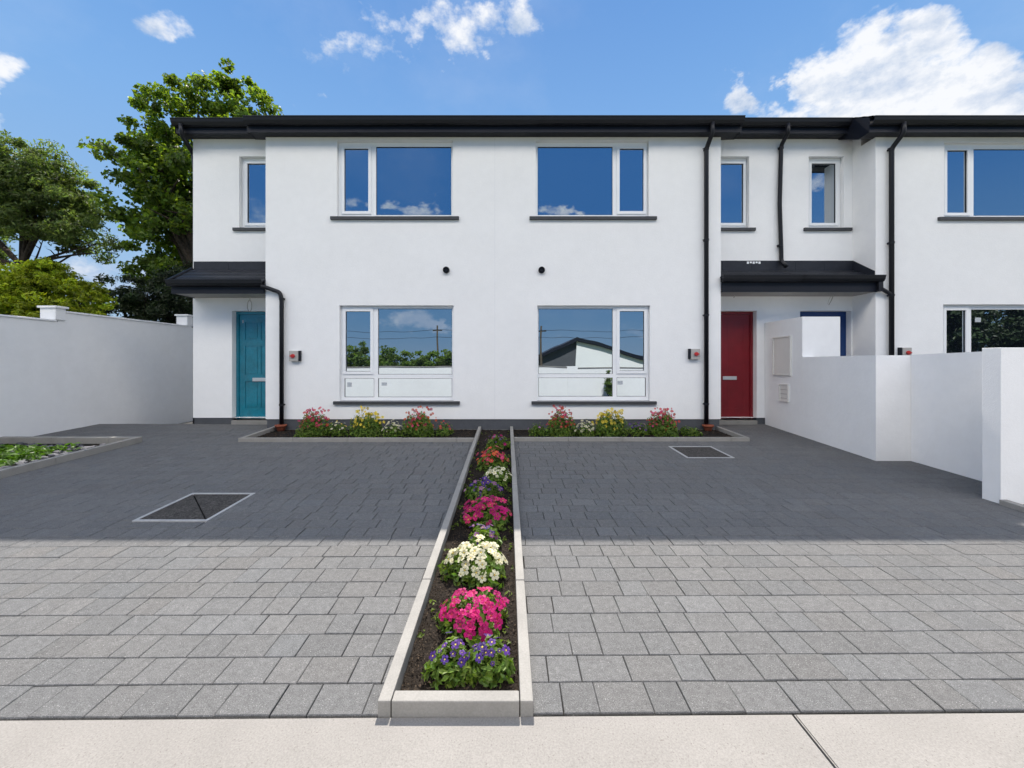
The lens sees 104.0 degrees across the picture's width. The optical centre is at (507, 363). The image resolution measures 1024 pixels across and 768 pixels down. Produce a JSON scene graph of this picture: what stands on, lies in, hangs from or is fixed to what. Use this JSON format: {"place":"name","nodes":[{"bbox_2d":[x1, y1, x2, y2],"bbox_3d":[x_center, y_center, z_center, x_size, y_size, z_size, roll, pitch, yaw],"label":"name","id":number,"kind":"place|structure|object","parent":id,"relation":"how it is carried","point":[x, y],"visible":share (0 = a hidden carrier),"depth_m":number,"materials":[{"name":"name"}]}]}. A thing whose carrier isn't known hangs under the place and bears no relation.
{"place":"outdoors","nodes":[
{"label":"outdoors","id":0,"kind":"place"},
{"bbox_2d":[0,424,1023,720],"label":"driveway paving","id":1,"kind":"structure","parent":0,"point":[768,570],"depth_m":2.68,"materials":[{"name":"grey stone"}]},
{"bbox_2d":[0,436,141,478],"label":"bed edging","id":2,"kind":"object","parent":1,"relation":"on","point":[112,443],"visible":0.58,"depth_m":6.22,"materials":[{"name":"concrete"}]},
{"bbox_2d":[132,493,254,521],"bbox_3d":[-3.015,1.409,3.915,0.670,0.059,0.690,0,0,0],"label":"inspection cover","id":3,"kind":"object","parent":1,"relation":"on","point":[187,509],"visible":0.8,"depth_m":3.85,"materials":[{"name":"grey metal"}]},
{"bbox_2d":[238,426,473,441],"bbox_3d":[-2.490,1.306,7.089,3.879,0.219,1.018,0,0,0],"label":"bed edging","id":4,"kind":"object","parent":1,"relation":"on","point":[252,437],"visible":0.48,"depth_m":6.58,"materials":[{"name":"concrete"}]},
{"bbox_2d":[261,429,476,437],"bbox_3d":[-2.463,1.287,7.115,3.874,0.067,1.010,0,0,0],"label":"soil bed","id":5,"kind":"object","parent":4,"relation":"in","point":[466,435],"visible":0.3,"depth_m":7.18,"materials":[{"name":"brown soil"}]},
{"bbox_2d":[294,407,332,437],"bbox_3d":[-3.416,1.035,7.119,0.624,0.528,0.631,0,0,0],"label":"flowering plant","id":6,"kind":"object","parent":5,"relation":"on","point":[313,428],"visible":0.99,"depth_m":7.00,"materials":[{"name":"green plant"}]},
{"bbox_2d":[325,419,347,436],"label":"flowering plant","id":7,"kind":"object","parent":5,"relation":"on","point":[337,430],"visible":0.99,"depth_m":7.06,"materials":[{"name":"green plant"}]},
{"bbox_2d":[347,405,384,436],"bbox_3d":[-2.533,1.020,7.117,0.636,0.559,0.646,0,0,0],"label":"flowering plant","id":8,"kind":"object","parent":5,"relation":"on","point":[366,426],"visible":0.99,"depth_m":7.00,"materials":[{"name":"green plant"}]},
{"bbox_2d":[380,419,402,436],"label":"flowering plant","id":9,"kind":"object","parent":5,"relation":"on","point":[392,429],"visible":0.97,"depth_m":6.94,"materials":[{"name":"green plant"}]},
{"bbox_2d":[399,405,436,437],"bbox_3d":[-1.534,1.025,7.131,0.635,0.547,0.657,0,0,33],"label":"flowering plant","id":10,"kind":"object","parent":5,"relation":"on","point":[418,427],"visible":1,"depth_m":6.99,"materials":[{"name":"green plant"}]},
{"bbox_2d":[434,420,453,435],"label":"flowering plant","id":11,"kind":"object","parent":5,"relation":"on","point":[445,431],"visible":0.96,"depth_m":7.06,"materials":[{"name":"green plant"}]},
{"bbox_2d":[378,426,532,717],"bbox_3d":[-0.218,1.398,4.634,0.656,0.408,5.908,0,0,0],"label":"bed edging","id":12,"kind":"object","parent":1,"relation":"on","point":[394,701],"visible":0.73,"depth_m":1.82,"materials":[{"name":"concrete"}]},
{"bbox_2d":[400,430,519,708],"bbox_3d":[-0.218,1.382,4.670,0.596,0.243,5.900,0,0,0],"label":"soil bed","id":13,"kind":"object","parent":12,"relation":"in","point":[430,644],"visible":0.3,"depth_m":2.50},
{"bbox_2d":[421,632,477,689],"bbox_3d":[-0.265,1.415,1.935,0.288,0.163,0.276,0,0,0],"label":"flowering plant","id":14,"kind":"object","parent":13,"relation":"on","point":[449,661],"visible":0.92,"depth_m":1.87,"materials":[{"name":"green plant"}]},
{"bbox_2d":[417,431,512,686],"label":"seedlings","id":15,"kind":"object","parent":13,"relation":"on","point":[432,609],"visible":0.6,"depth_m":2.79,"materials":[{"name":"green plant"}]},
{"bbox_2d":[436,587,508,648],"bbox_3d":[-0.197,1.378,2.224,0.423,0.215,0.425,0,0,0],"label":"flowering plant","id":16,"kind":"object","parent":13,"relation":"on","point":[469,613],"visible":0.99,"depth_m":2.16,"materials":[{"name":"pink plant"}]},
{"bbox_2d":[438,534,507,591],"bbox_3d":[-0.238,1.347,2.760,0.494,0.238,0.510,0,0,0],"label":"flowering plant","id":17,"kind":"object","parent":13,"relation":"on","point":[472,566],"visible":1,"depth_m":2.66,"materials":[{"name":"white plant"}]},
{"bbox_2d":[464,476,502,502],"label":"flowering plant","id":18,"kind":"object","parent":13,"relation":"on","point":[477,489],"visible":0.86,"depth_m":4.09,"materials":[{"name":"green plant"}]},
{"bbox_2d":[468,524,502,549],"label":"flowering plant","id":19,"kind":"object","parent":13,"relation":"on","point":[491,533],"visible":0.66,"depth_m":3.11,"materials":[{"name":"green plant"}]},
{"bbox_2d":[460,495,511,531],"bbox_3d":[-0.191,1.309,3.533,0.472,0.252,0.475,0,0,0],"label":"flowering plant","id":20,"kind":"object","parent":13,"relation":"on","point":[484,512],"visible":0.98,"depth_m":3.46,"materials":[{"name":"pink plant"}]},
{"bbox_2d":[462,633,515,689],"bbox_3d":[-0.102,1.417,1.939,0.289,0.160,0.284,0,0,0],"label":"flowering plant","id":21,"kind":"object","parent":13,"relation":"on","point":[500,663],"visible":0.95,"depth_m":1.87,"materials":[{"name":"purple plant"}]},
{"bbox_2d":[476,445,510,471],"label":"flowering plant","id":22,"kind":"object","parent":13,"relation":"on","point":[488,459],"visible":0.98,"depth_m":5.10,"materials":[{"name":"green plant"}]},
{"bbox_2d":[257,429,733,501],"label":"mulch","id":23,"kind":"object","parent":13,"relation":"on","point":[482,445],"visible":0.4,"depth_m":7.02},
{"bbox_2d":[481,466,511,486],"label":"flowering plant","id":24,"kind":"object","parent":13,"relation":"on","point":[500,477],"visible":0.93,"depth_m":4.55,"materials":[{"name":"white plant"}]},
{"bbox_2d":[485,435,510,450],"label":"flowering plant","id":25,"kind":"object","parent":13,"relation":"on","point":[502,442],"visible":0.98,"depth_m":6.11,"materials":[{"name":"green plant"}]},
{"bbox_2d":[513,430,730,436],"bbox_3d":[2.040,1.290,7.135,3.900,0.065,0.970,0,0,0],"label":"soil bed","id":26,"kind":"object","parent":1,"relation":"on","point":[702,431],"visible":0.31,"depth_m":7.20,"materials":[{"name":"brown soil"}]},
{"bbox_2d":[528,422,547,436],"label":"flowering plant","id":27,"kind":"object","parent":26,"relation":"on","point":[535,430],"visible":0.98,"depth_m":7.07,"materials":[{"name":"green plant"}]},
{"bbox_2d":[545,405,578,436],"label":"flowering plant","id":28,"kind":"object","parent":26,"relation":"on","point":[559,428],"visible":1,"depth_m":6.99,"materials":[{"name":"green plant"}]},
{"bbox_2d":[574,419,595,436],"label":"flowering plant","id":29,"kind":"object","parent":26,"relation":"on","point":[580,433],"visible":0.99,"depth_m":6.95,"materials":[{"name":"green plant"}]},
{"bbox_2d":[591,407,629,436],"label":"flowering plant","id":30,"kind":"object","parent":26,"relation":"on","point":[608,427],"visible":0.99,"depth_m":7.00,"materials":[{"name":"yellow plant"}]},
{"bbox_2d":[627,420,649,436],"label":"flowering plant","id":31,"kind":"object","parent":26,"relation":"on","point":[637,430],"visible":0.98,"depth_m":7.06,"materials":[{"name":"green plant"}]},
{"bbox_2d":[644,407,679,436],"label":"flowering plant","id":32,"kind":"object","parent":26,"relation":"on","point":[663,429],"visible":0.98,"depth_m":7.01,"materials":[{"name":"green plant"}]},
{"bbox_2d":[678,427,702,436],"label":"flowering plant","id":33,"kind":"object","parent":26,"relation":"on","point":[690,432],"visible":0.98,"depth_m":7.07,"materials":[{"name":"green plant"}]},
{"bbox_2d":[514,426,749,441],"bbox_3d":[2.067,1.305,7.109,3.905,0.218,0.978,0,0,0],"label":"bed edging","id":34,"kind":"object","parent":1,"relation":"on","point":[737,437],"visible":0.37,"depth_m":6.62,"materials":[{"name":"concrete"}]},
{"bbox_2d":[668,446,733,457],"bbox_3d":[2.865,1.332,5.950,0.670,0.058,0.660,0,0,0],"label":"inspection cover","id":35,"kind":"object","parent":1,"relation":"on","point":[698,451],"visible":0.83,"depth_m":5.92,"materials":[{"name":"grey metal"}]},
{"bbox_2d":[765,317,1023,503],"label":"dividing wall","id":36,"kind":"structure","parent":1,"relation":"on","point":[962,413],"depth_m":5.48,"materials":[{"name":"white paint"}]},
{"bbox_2d":[999,500,1023,511],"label":"bed edging","id":37,"kind":"object","parent":1,"relation":"on","point":[1013,505],"visible":0.45,"depth_m":3.85,"materials":[{"name":"concrete"}]},
{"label":"soil bed","id":38,"kind":"structure","parent":1,"relation":"on","visible":0},
{"bbox_2d":[0,442,82,466],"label":"weeds","id":39,"kind":"object","parent":38,"relation":"on","point":[7,458],"visible":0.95,"depth_m":5.71,"materials":[{"name":"green plant"}]},
{"bbox_2d":[0,442,105,468],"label":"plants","id":40,"kind":"object","parent":38,"relation":"on","point":[54,453],"visible":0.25,"depth_m":5.91,"materials":[{"name":"plant"}]},
{"bbox_2d":[0,713,1023,767],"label":"footpath","id":41,"kind":"structure","parent":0,"point":[974,740],"depth_m":1.57,"materials":[{"name":"concrete"}]},
{"bbox_2d":[0,0,1023,320],"label":"sky","id":42,"kind":"structure","parent":0,"point":[69,68],"materials":[{"name":"blue"}]},
{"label":"back ground","id":43,"kind":"structure","parent":0,"visible":0},
{"bbox_2d":[0,256,119,317],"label":"yellow green bush","id":44,"kind":"object","parent":43,"relation":"on","point":[26,285],"visible":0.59,"depth_m":9.33,"materials":[{"name":"green plant"}]},
{"bbox_2d":[0,129,123,270],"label":"windswept tree","id":45,"kind":"object","parent":43,"relation":"on","point":[42,198],"visible":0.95,"depth_m":11.63,"materials":[{"name":"green plant"}]},
{"bbox_2d":[0,306,192,436],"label":"boundary wall","id":46,"kind":"structure","parent":43,"relation":"on","point":[62,368],"depth_m":7.97,"materials":[{"name":"white paint"}]},
{"bbox_2d":[93,259,192,323],"bbox_3d":[-10.183,-0.744,11.655,3.734,4.632,1.993,0,0,0],"label":"dark conifer","id":47,"kind":"object","parent":43,"relation":"on","point":[164,305],"visible":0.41,"depth_m":11.22,"materials":[{"name":"green plant"}]},
{"bbox_2d":[77,57,283,288],"bbox_3d":[-9.398,-3.911,13.205,6.433,10.976,4.270,0,0,0],"label":"broadleaf tree","id":48,"kind":"object","parent":43,"relation":"on","point":[164,193],"visible":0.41,"depth_m":12.23,"materials":[{"name":"green plant"}]},
{"bbox_2d":[164,115,494,430],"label":"terraced house","id":49,"kind":"structure","parent":43,"relation":"on","point":[343,268],"depth_m":7.60,"materials":[{"name":"white paint"}]},
{"bbox_2d":[232,159,265,230],"bbox_3d":[-5.068,-3.435,8.159,0.950,1.515,0.188,0,0,0],"label":"window","id":50,"kind":"structure","parent":49,"relation":"in","point":[253,170],"depth_m":8.21,"materials":[{"name":"glass"}]},
{"bbox_2d":[231,312,266,424],"bbox_3d":[-5.105,0.114,8.205,0.944,2.347,0.250,0,0,0],"label":"front door","id":51,"kind":"structure","parent":49,"relation":"in","point":[250,326],"depth_m":8.25,"materials":[{"name":"teal paint"}]},
{"bbox_2d":[330,143,458,219],"bbox_3d":[-2.130,-3.474,7.642,2.431,1.513,0.173,0,0,0],"label":"window","id":52,"kind":"structure","parent":49,"relation":"in","point":[378,181],"depth_m":7.69,"materials":[{"name":"glass"}]},
{"bbox_2d":[333,306,459,404],"bbox_3d":[-2.095,-0.155,7.642,2.392,1.878,0.173,0,0,0],"label":"window","id":53,"kind":"structure","parent":49,"relation":"in","point":[391,355],"depth_m":7.69,"materials":[{"name":"white plastic"}]},
{"bbox_2d":[494,115,804,430],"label":"terraced house","id":54,"kind":"structure","parent":43,"relation":"on","point":[639,262],"depth_m":7.60,"materials":[{"name":"white paint"}]},
{"bbox_2d":[530,143,656,219],"bbox_3d":[1.628,-3.474,7.642,2.407,1.513,0.173,0,0,0],"label":"window","id":55,"kind":"structure","parent":54,"relation":"in","point":[575,181],"depth_m":7.69,"materials":[{"name":"glass"}]},
{"bbox_2d":[532,306,656,404],"bbox_3d":[1.644,-0.155,7.642,2.365,1.878,0.173,0,0,0],"label":"window","id":56,"kind":"structure","parent":54,"relation":"in","point":[587,355],"depth_m":7.69,"materials":[{"name":"white plastic"}]},
{"bbox_2d":[719,312,756,424],"bbox_3d":[4.585,0.114,8.205,0.944,2.347,0.250,0,0,0],"label":"front door","id":57,"kind":"structure","parent":54,"relation":"in","point":[736,327],"depth_m":8.25,"materials":[{"name":"red paint"}]},
{"bbox_2d":[721,159,755,230],"bbox_3d":[4.539,-3.435,8.159,0.957,1.515,0.188,0,0,0],"label":"window","id":58,"kind":"structure","parent":54,"relation":"in","point":[733,171],"depth_m":8.21,"materials":[{"name":"glass"}]},
{"bbox_2d":[781,115,1023,355],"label":"terraced house","id":59,"kind":"structure","parent":43,"relation":"on","point":[903,234],"depth_m":7.62,"materials":[{"name":"white paint"}]},
{"bbox_2d":[800,312,845,355],"bbox_3d":[6.456,0.048,8.270,1.032,2.215,0.080,0,0,0],"label":"front door","id":60,"kind":"structure","parent":59,"relation":"in","point":[842,315],"depth_m":8.23,"materials":[{"name":"blue paint"}]},
{"bbox_2d":[803,159,852,230],"bbox_3d":[6.485,-3.435,8.159,0.960,1.515,0.188,0,0,0],"label":"window","id":61,"kind":"structure","parent":59,"relation":"in","point":[824,174],"depth_m":8.21,"materials":[{"name":"white plastic"}]},
{"bbox_2d":[937,144,1023,220],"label":"window","id":62,"kind":"structure","parent":59,"relation":"in","point":[983,182],"depth_m":7.69,"materials":[{"name":"glass"}]},
{"bbox_2d":[943,305,1023,352],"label":"window","id":63,"kind":"structure","parent":59,"relation":"in","point":[966,328],"depth_m":7.69,"materials":[{"name":"white plastic"}]}
]}

